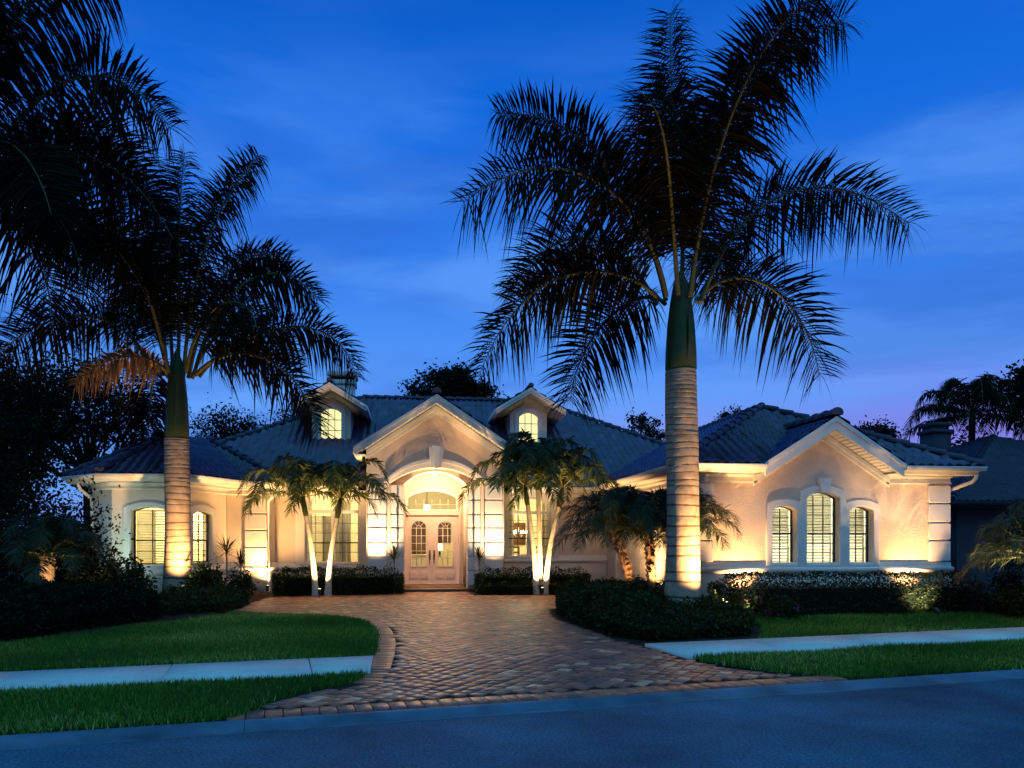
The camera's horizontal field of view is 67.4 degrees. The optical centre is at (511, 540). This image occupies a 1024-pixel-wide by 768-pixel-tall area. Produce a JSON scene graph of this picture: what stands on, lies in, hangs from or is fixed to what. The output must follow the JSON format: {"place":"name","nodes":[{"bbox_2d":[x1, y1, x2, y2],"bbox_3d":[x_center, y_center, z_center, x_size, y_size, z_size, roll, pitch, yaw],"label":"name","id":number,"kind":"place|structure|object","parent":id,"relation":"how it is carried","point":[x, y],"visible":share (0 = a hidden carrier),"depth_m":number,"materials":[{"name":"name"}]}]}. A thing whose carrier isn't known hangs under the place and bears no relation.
{"place":"outdoors","nodes":[
{"label":"outdoors","id":0,"kind":"place"},
{"bbox_2d":[0,655,372,692],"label":"sidewalk","id":1,"kind":"structure","parent":0,"point":[54,678],"depth_m":8.56,"materials":[{"name":"concrete"}]},
{"bbox_2d":[0,668,373,734],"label":"lawn","id":2,"kind":"structure","parent":0,"point":[164,716],"depth_m":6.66,"materials":[{"name":"green plant"}]},
{"bbox_2d":[438,544,442,556],"bbox_3d":[-2.345,0.320,24.907,0.240,0.439,0.236,0,0,-7],"label":"table lamp","id":3,"kind":"object","parent":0,"point":[440,546],"visible":0.73,"depth_m":24.84,"materials":[{"name":"white metal"}]},
{"bbox_2d":[0,557,998,728],"bbox_3d":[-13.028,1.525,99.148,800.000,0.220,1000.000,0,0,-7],"label":"ground","id":4,"kind":"structure","parent":0,"point":[754,635],"depth_m":11.73,"materials":[{"name":"soil"}]},
{"bbox_2d":[0,505,83,554],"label":"distant wood","id":5,"kind":"object","parent":4,"relation":"on","point":[29,527],"depth_m":62.74,"materials":[{"name":"green plant"}]},
{"bbox_2d":[0,395,108,530],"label":"broadleaf tree","id":6,"kind":"object","parent":4,"relation":"on","point":[19,431],"visible":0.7,"depth_m":21.68,"materials":[{"name":"green plant"}]},
{"bbox_2d":[0,320,117,542],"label":"broadleaf tree","id":7,"kind":"object","parent":4,"relation":"on","point":[51,383],"visible":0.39,"depth_m":23.71,"materials":[{"name":"green plant"}]},
{"bbox_2d":[0,348,163,550],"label":"broadleaf tree","id":8,"kind":"object","parent":4,"relation":"on","point":[101,429],"visible":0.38,"depth_m":24.63,"materials":[{"name":"green plant"}]},
{"bbox_2d":[0,592,268,643],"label":"planting bed","id":9,"kind":"object","parent":4,"relation":"on","point":[253,598],"visible":0.08,"depth_m":13.19,"materials":[{"name":"brown soil"}]},
{"bbox_2d":[0,456,83,585],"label":"shrub","id":10,"kind":"object","parent":9,"relation":"on","point":[12,576],"visible":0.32,"depth_m":14.51,"materials":[{"name":"green plant"}]},
{"bbox_2d":[0,400,97,582],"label":"shrub","id":11,"kind":"object","parent":9,"relation":"on","point":[10,492],"visible":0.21,"depth_m":17.02,"materials":[{"name":"green plant"}]},
{"bbox_2d":[0,513,123,585],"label":"pygmy date palm","id":12,"kind":"object","parent":9,"relation":"on","point":[45,532],"visible":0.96,"depth_m":13.81,"materials":[{"name":"green plant"}]},
{"bbox_2d":[45,492,113,601],"bbox_3d":[-8.621,0.177,15.359,1.469,2.294,1.444,0,0,-7],"label":"shrub","id":13,"kind":"object","parent":9,"relation":"on","point":[94,528],"visible":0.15,"depth_m":15.12,"materials":[{"name":"green plant"}]},
{"bbox_2d":[26,463,135,579],"bbox_3d":[-9.126,-0.208,16.214,1.767,3.068,2.174,0,0,35],"label":"shrub","id":14,"kind":"object","parent":9,"relation":"on","point":[94,516],"visible":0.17,"depth_m":16.08,"materials":[{"name":"green plant"}]},
{"bbox_2d":[0,573,163,641],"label":"groundcover","id":15,"kind":"object","parent":9,"relation":"on","point":[32,609],"visible":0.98,"depth_m":12.33,"materials":[{"name":"green plant"}]},
{"bbox_2d":[58,539,125,600],"bbox_3d":[-7.838,0.666,14.566,1.204,1.376,1.233,0,0,-7],"label":"shrub","id":16,"kind":"object","parent":9,"relation":"on","point":[107,571],"visible":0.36,"depth_m":14.48,"materials":[{"name":"green plant"}]},
{"bbox_2d":[0,0,200,367],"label":"royal palm","id":17,"kind":"object","parent":9,"relation":"on","point":[45,210],"visible":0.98,"depth_m":13.50,"materials":[{"name":"green plant"}]},
{"bbox_2d":[98,546,139,579],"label":"shrub","id":18,"kind":"object","parent":9,"relation":"on","point":[125,564],"visible":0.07,"depth_m":16.33,"materials":[{"name":"green plant"}]},
{"bbox_2d":[120,556,160,602],"bbox_3d":[-7.728,0.808,15.499,1.023,1.083,1.169,0,0,-7],"label":"shrub","id":19,"kind":"object","parent":9,"relation":"on","point":[137,571],"visible":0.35,"depth_m":15.55,"materials":[{"name":"green plant"}]},
{"bbox_2d":[0,140,370,590],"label":"royal palm","id":20,"kind":"object","parent":9,"relation":"on","point":[249,345],"visible":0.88,"depth_m":16.89,"materials":[{"name":"green plant"}]},
{"bbox_2d":[179,554,226,587],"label":"shrub","id":21,"kind":"object","parent":9,"relation":"on","point":[201,576],"visible":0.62,"depth_m":16.85,"materials":[{"name":"green plant"}]},
{"bbox_2d":[159,581,250,615],"bbox_3d":[-6.420,1.181,15.387,1.851,0.637,3.731,0,0,-7],"label":"groundcover","id":22,"kind":"object","parent":9,"relation":"on","point":[197,598],"visible":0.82,"depth_m":14.72,"materials":[{"name":"green plant"}]},
{"bbox_2d":[196,556,226,584],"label":"shrub","id":23,"kind":"object","parent":9,"relation":"on","point":[214,570],"visible":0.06,"depth_m":17.70,"materials":[{"name":"green plant"}]},
{"bbox_2d":[211,535,244,585],"bbox_3d":[-6.858,0.613,18.605,1.061,1.596,0.992,0,0,-36],"label":"dracaena","id":24,"kind":"object","parent":9,"relation":"on","point":[226,546],"visible":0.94,"depth_m":18.54,"materials":[{"name":"green plant"}]},
{"bbox_2d":[226,547,253,575],"bbox_3d":[-6.453,0.754,18.372,0.759,1.312,0.974,0,0,4],"label":"dracaena","id":25,"kind":"object","parent":9,"relation":"on","point":[240,562],"visible":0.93,"depth_m":18.39,"materials":[{"name":"green plant"}]},
{"bbox_2d":[224,567,258,597],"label":"shrub","id":26,"kind":"object","parent":9,"relation":"on","point":[241,583],"visible":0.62,"depth_m":17.69,"materials":[{"name":"green plant"}]},
{"bbox_2d":[189,392,267,439],"bbox_3d":[-12.621,-2.435,34.612,5.155,7.944,5.474,0,0,-36],"label":"broadleaf tree","id":27,"kind":"object","parent":4,"relation":"on","point":[225,430],"visible":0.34,"depth_m":34.13,"materials":[{"name":"green plant"}]},
{"bbox_2d":[261,399,295,421],"bbox_3d":[-10.566,-2.822,39.147,4.342,8.715,4.261,0,0,-7],"label":"broadleaf tree","id":28,"kind":"object","parent":4,"relation":"on","point":[280,419],"visible":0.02,"depth_m":38.85,"materials":[{"name":"green plant"}]},
{"bbox_2d":[271,564,404,596],"bbox_3d":[-4.469,1.010,19.709,3.427,0.882,0.905,0,0,-7],"label":"hedge","id":29,"kind":"object","parent":4,"relation":"on","point":[352,583],"visible":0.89,"depth_m":19.60,"materials":[{"name":"green plant"}]},
{"bbox_2d":[380,542,404,593],"bbox_3d":[-3.088,0.697,20.259,1.047,1.447,0.870,0,0,-7],"label":"dracaena","id":30,"kind":"object","parent":4,"relation":"on","point":[394,556],"visible":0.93,"depth_m":20.20,"materials":[{"name":"green plant"}]},
{"bbox_2d":[397,357,509,400],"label":"broadleaf tree","id":31,"kind":"object","parent":4,"relation":"on","point":[446,381],"visible":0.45,"depth_m":44.52,"materials":[{"name":"green plant"}]},
{"bbox_2d":[465,544,492,572],"bbox_3d":[-0.901,0.716,20.456,0.911,1.410,0.902,0,0,-32],"label":"dracaena","id":32,"kind":"object","parent":4,"relation":"on","point":[478,552],"visible":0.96,"depth_m":20.44,"materials":[{"name":"green plant"}]},
{"bbox_2d":[0,669,1023,750],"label":"curb","id":33,"kind":"structure","parent":4,"relation":"on","point":[92,736],"depth_m":7.10,"materials":[{"name":"concrete"}]},
{"bbox_2d":[61,370,987,596],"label":"house","id":34,"kind":"structure","parent":4,"relation":"on","point":[830,490],"depth_m":20.33,"materials":[{"name":"paint"}]},
{"bbox_2d":[124,502,164,565],"bbox_3d":[-8.655,-0.155,18.354,1.060,1.510,0.359,0,0,-7],"label":"window","id":35,"kind":"structure","parent":34,"relation":"in","point":[146,519],"depth_m":18.46,"materials":[{"name":"beige glass"}]},
{"bbox_2d":[190,505,215,563],"bbox_3d":[-7.865,-0.155,19.255,0.263,1.470,1.020,0,0,17],"label":"window","id":36,"kind":"structure","parent":34,"relation":"in","point":[196,508],"depth_m":19.47,"materials":[{"name":"white glass"}]},
{"bbox_2d":[296,491,365,564],"bbox_3d":[-5.146,-0.355,22.043,2.020,2.110,0.362,0,0,-7],"label":"window","id":37,"kind":"structure","parent":34,"relation":"in","point":[327,522],"depth_m":21.98,"materials":[{"name":"white glass"}]},
{"bbox_2d":[412,554,425,565],"bbox_3d":[-3.050,0.888,24.940,0.710,0.857,0.510,0,0,-7],"label":"sofa","id":38,"kind":"object","parent":34,"relation":"on","point":[418,560],"visible":0.11,"depth_m":24.72,"materials":[{"name":"beige fabric"}]},
{"bbox_2d":[406,515,431,583],"bbox_3d":[-2.823,0.276,23.255,0.792,2.081,0.131,0,0,-7],"label":"door","id":39,"kind":"structure","parent":34,"relation":"in","point":[416,574],"depth_m":23.28,"materials":[{"name":"paint"}]},
{"bbox_2d":[412,521,450,553],"bbox_3d":[-2.814,0.335,26.408,1.400,1.970,0.060,0,0,-7],"label":"window","id":40,"kind":"structure","parent":34,"relation":"in","point":[442,531],"depth_m":26.35,"materials":[{"name":"clear glass"}]},
{"bbox_2d":[432,515,457,583],"bbox_3d":[-2.031,0.276,23.359,0.792,2.081,0.131,0,0,-7],"label":"door","id":41,"kind":"structure","parent":34,"relation":"in","point":[447,574],"depth_m":23.37,"materials":[{"name":"paint"}]},
{"bbox_2d":[514,505,526,536],"bbox_3d":[0.216,-0.712,24.840,0.520,1.237,0.456,0,0,-7],"label":"chandelier","id":42,"kind":"object","parent":34,"relation":"hanging from","point":[518,527],"visible":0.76,"depth_m":24.83,"materials":[{"name":"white metal"}]},
{"bbox_2d":[504,494,557,557],"bbox_3d":[0.502,-0.440,22.742,1.720,1.940,0.275,0,0,-7],"label":"window","id":43,"kind":"structure","parent":34,"relation":"in","point":[506,500],"depth_m":22.71,"materials":[{"name":"white glass"}]},
{"bbox_2d":[621,529,665,582],"bbox_3d":[3.434,0.425,19.438,0.045,2.310,4.890,0,0,-7],"label":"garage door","id":44,"kind":"structure","parent":34,"relation":"in","point":[637,556],"depth_m":19.89,"materials":[{"name":"paint"}]},
{"bbox_2d":[773,506,791,561],"bbox_3d":[5.658,-0.105,16.310,0.546,1.226,0.148,0,0,-7],"label":"window","id":45,"kind":"structure","parent":34,"relation":"in","point":[781,517],"depth_m":16.35,"materials":[{"name":"glass"}]},
{"bbox_2d":[766,485,879,566],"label":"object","id":46,"kind":"structure","parent":34,"relation":"in","point":[813,511],"depth_m":16.21,"materials":[{"name":"brown metal"}]},
{"bbox_2d":[850,507,867,561],"bbox_3d":[7.364,-0.105,16.534,0.546,1.226,0.148,0,0,-7],"label":"window","id":47,"kind":"structure","parent":34,"relation":"in","point":[857,517],"depth_m":16.57,"materials":[{"name":"glass"}]},
{"bbox_2d":[473,565,590,594],"bbox_3d":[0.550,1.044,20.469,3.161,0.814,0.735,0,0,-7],"label":"hedge","id":48,"kind":"object","parent":4,"relation":"on","point":[501,577],"visible":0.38,"depth_m":20.31,"materials":[{"name":"green plant"}]},
{"bbox_2d":[455,428,619,594],"bbox_3d":[0.745,-0.756,19.868,3.812,4.329,4.138,0,0,-28],"label":"christmas palm","id":49,"kind":"object","parent":4,"relation":"on","point":[542,464],"visible":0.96,"depth_m":19.47,"materials":[{"name":"green plant"}]},
{"bbox_2d":[548,483,666,581],"bbox_3d":[2.130,0.180,15.706,2.626,2.652,2.784,0,0,-7],"label":"pygmy date palm","id":50,"kind":"object","parent":4,"relation":"on","point":[597,501],"visible":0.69,"depth_m":15.30,"materials":[{"name":"green plant"}]},
{"bbox_2d":[623,407,664,440],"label":"broadleaf tree","id":51,"kind":"object","parent":4,"relation":"on","point":[648,429],"visible":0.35,"depth_m":46.75,"materials":[{"name":"green plant"}]},
{"bbox_2d":[589,483,714,587],"bbox_3d":[2.800,0.161,15.614,2.527,2.680,2.567,0,0,32],"label":"pygmy date palm","id":52,"kind":"object","parent":4,"relation":"on","point":[648,543],"visible":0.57,"depth_m":15.12,"materials":[{"name":"green plant"}]},
{"bbox_2d":[555,574,755,640],"bbox_3d":[2.511,1.121,13.848,3.120,0.886,5.015,0,0,-7],"label":"island shrubbery","id":53,"kind":"object","parent":4,"relation":"on","point":[712,616],"visible":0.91,"depth_m":12.71,"materials":[{"name":"green plant"}]},
{"bbox_2d":[437,0,930,606],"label":"royal palm","id":54,"kind":"object","parent":4,"relation":"on","point":[679,152],"visible":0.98,"depth_m":14.10,"materials":[{"name":"green plant"}]},
{"bbox_2d":[627,485,742,552],"bbox_3d":[3.491,0.191,15.525,2.337,2.619,2.423,0,0,-7],"label":"pygmy date palm","id":55,"kind":"object","parent":4,"relation":"on","point":[719,509],"visible":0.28,"depth_m":14.97,"materials":[{"name":"green plant"}]},
{"bbox_2d":[712,404,742,421],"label":"broadleaf tree","id":56,"kind":"object","parent":4,"relation":"on","point":[725,413],"visible":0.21,"depth_m":39.78,"materials":[{"name":"green plant"}]},
{"bbox_2d":[724,587,762,616],"bbox_3d":[4.190,1.188,14.107,0.867,0.648,0.918,0,0,-7],"label":"ixora","id":57,"kind":"object","parent":4,"relation":"on","point":[749,603],"visible":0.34,"depth_m":14.07,"materials":[{"name":"green plant"}]},
{"bbox_2d":[706,569,989,616],"bbox_3d":[6.573,1.037,15.023,5.634,0.956,0.769,0,0,-7],"label":"hedge","id":58,"kind":"object","parent":4,"relation":"on","point":[863,597],"visible":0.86,"depth_m":14.85,"materials":[{"name":"green plant"}]},
{"bbox_2d":[850,414,906,438],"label":"broadleaf tree","id":59,"kind":"object","parent":4,"relation":"on","point":[885,429],"visible":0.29,"depth_m":40.45,"materials":[{"name":"green plant"}]},
{"bbox_2d":[902,371,1023,442],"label":"queen palm","id":60,"kind":"object","parent":4,"relation":"on","point":[957,398],"visible":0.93,"depth_m":28.87,"materials":[{"name":"green plant"}]},
{"bbox_2d":[917,422,1023,592],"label":"neighbour house","id":61,"kind":"structure","parent":4,"relation":"on","point":[998,484],"depth_m":21.03,"materials":[{"name":"tile"}]},
{"bbox_2d":[951,424,1020,445],"bbox_3d":[20.226,-1.754,33.637,6.080,6.588,6.345,0,0,-7],"label":"broadleaf tree","id":62,"kind":"object","parent":4,"relation":"on","point":[958,441],"visible":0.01,"depth_m":32.97,"materials":[{"name":"green plant"}]},
{"bbox_2d":[966,359,1023,430],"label":"broadleaf tree","id":63,"kind":"object","parent":4,"relation":"on","point":[1018,374],"visible":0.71,"depth_m":28.44,"materials":[{"name":"green plant"}]},
{"bbox_2d":[0,679,1023,767],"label":"road","id":64,"kind":"structure","parent":0,"point":[972,725],"depth_m":6.14,"materials":[{"name":"grey asphalt"}]},
{"bbox_2d":[0,0,1023,525],"label":"sky","id":65,"kind":"structure","parent":0,"point":[366,115],"materials":[{"name":"blue"}]},
{"bbox_2d":[514,546,519,554],"bbox_3d":[0.008,0.749,23.890,0.440,1.137,0.470,0,0,-7],"label":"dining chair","id":66,"kind":"object","parent":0,"point":[518,550],"visible":0.09,"depth_m":23.68,"materials":[{"name":"brown wood"}]},
{"bbox_2d":[226,591,855,720],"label":"driveway","id":67,"kind":"structure","parent":0,"point":[440,649],"depth_m":9.39,"materials":[{"name":"brick pavers"}]},
{"bbox_2d":[236,452,410,595],"bbox_3d":[-4.715,-0.371,19.270,4.345,3.556,3.297,0,0,-7],"label":"christmas palm","id":68,"kind":"object","parent":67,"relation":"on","point":[307,477],"visible":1,"depth_m":19.08,"materials":[{"name":"green plant"}]},
{"bbox_2d":[645,627,1023,659],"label":"sidewalk","id":69,"kind":"structure","parent":0,"point":[687,650],"depth_m":11.15,"materials":[{"name":"concrete"}]},
{"bbox_2d":[693,637,1023,679],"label":"grass","id":70,"kind":"structure","parent":0,"point":[890,659],"depth_m":9.64,"materials":[{"name":"green plant"}]},
{"bbox_2d":[753,611,1023,637],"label":"lawn","id":71,"kind":"structure","parent":0,"point":[837,629],"depth_m":12.97,"materials":[{"name":"green plant"}]},
{"bbox_2d":[759,585,805,618],"bbox_3d":[4.915,1.162,14.234,0.924,0.653,0.950,0,0,-7],"label":"ixora","id":72,"kind":"object","parent":71,"relation":"on","point":[781,607],"visible":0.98,"depth_m":14.02,"materials":[{"name":"green plant"}]},
{"bbox_2d":[934,607,940,615],"bbox_3d":[7.951,1.374,14.345,0.088,0.252,0.154,0,0,-7],"label":"garden uplight","id":73,"kind":"object","parent":71,"relation":"on","point":[937,610],"visible":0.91,"depth_m":14.33,"materials":[{"name":"grey metal"}]},
{"bbox_2d":[954,513,1023,584],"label":"pygmy date palm","id":74,"kind":"object","parent":71,"relation":"on","point":[1017,534],"visible":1,"depth_m":14.06,"materials":[{"name":"green plant"}]},
{"bbox_2d":[968,564,1023,609],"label":"shrub","id":75,"kind":"object","parent":71,"relation":"on","point":[1000,580],"visible":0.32,"depth_m":15.53,"materials":[{"name":"green plant"}]},
{"bbox_2d":[981,542,1023,594],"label":"shrub","id":76,"kind":"object","parent":71,"relation":"on","point":[1014,565],"visible":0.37,"depth_m":16.54,"materials":[{"name":"green plant"}]},
{"bbox_2d":[982,496,1023,560],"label":"pygmy date palm","id":77,"kind":"object","parent":71,"relation":"on","point":[1013,508],"visible":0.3,"depth_m":15.59,"materials":[{"name":"green plant"}]},
{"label":"lawn","id":78,"kind":"structure","parent":0,"visible":0},
{"bbox_2d":[0,610,381,671],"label":"grass","id":79,"kind":"structure","parent":78,"relation":"on","point":[234,636],"depth_m":10.54,"materials":[{"name":"green plant"}]}
]}

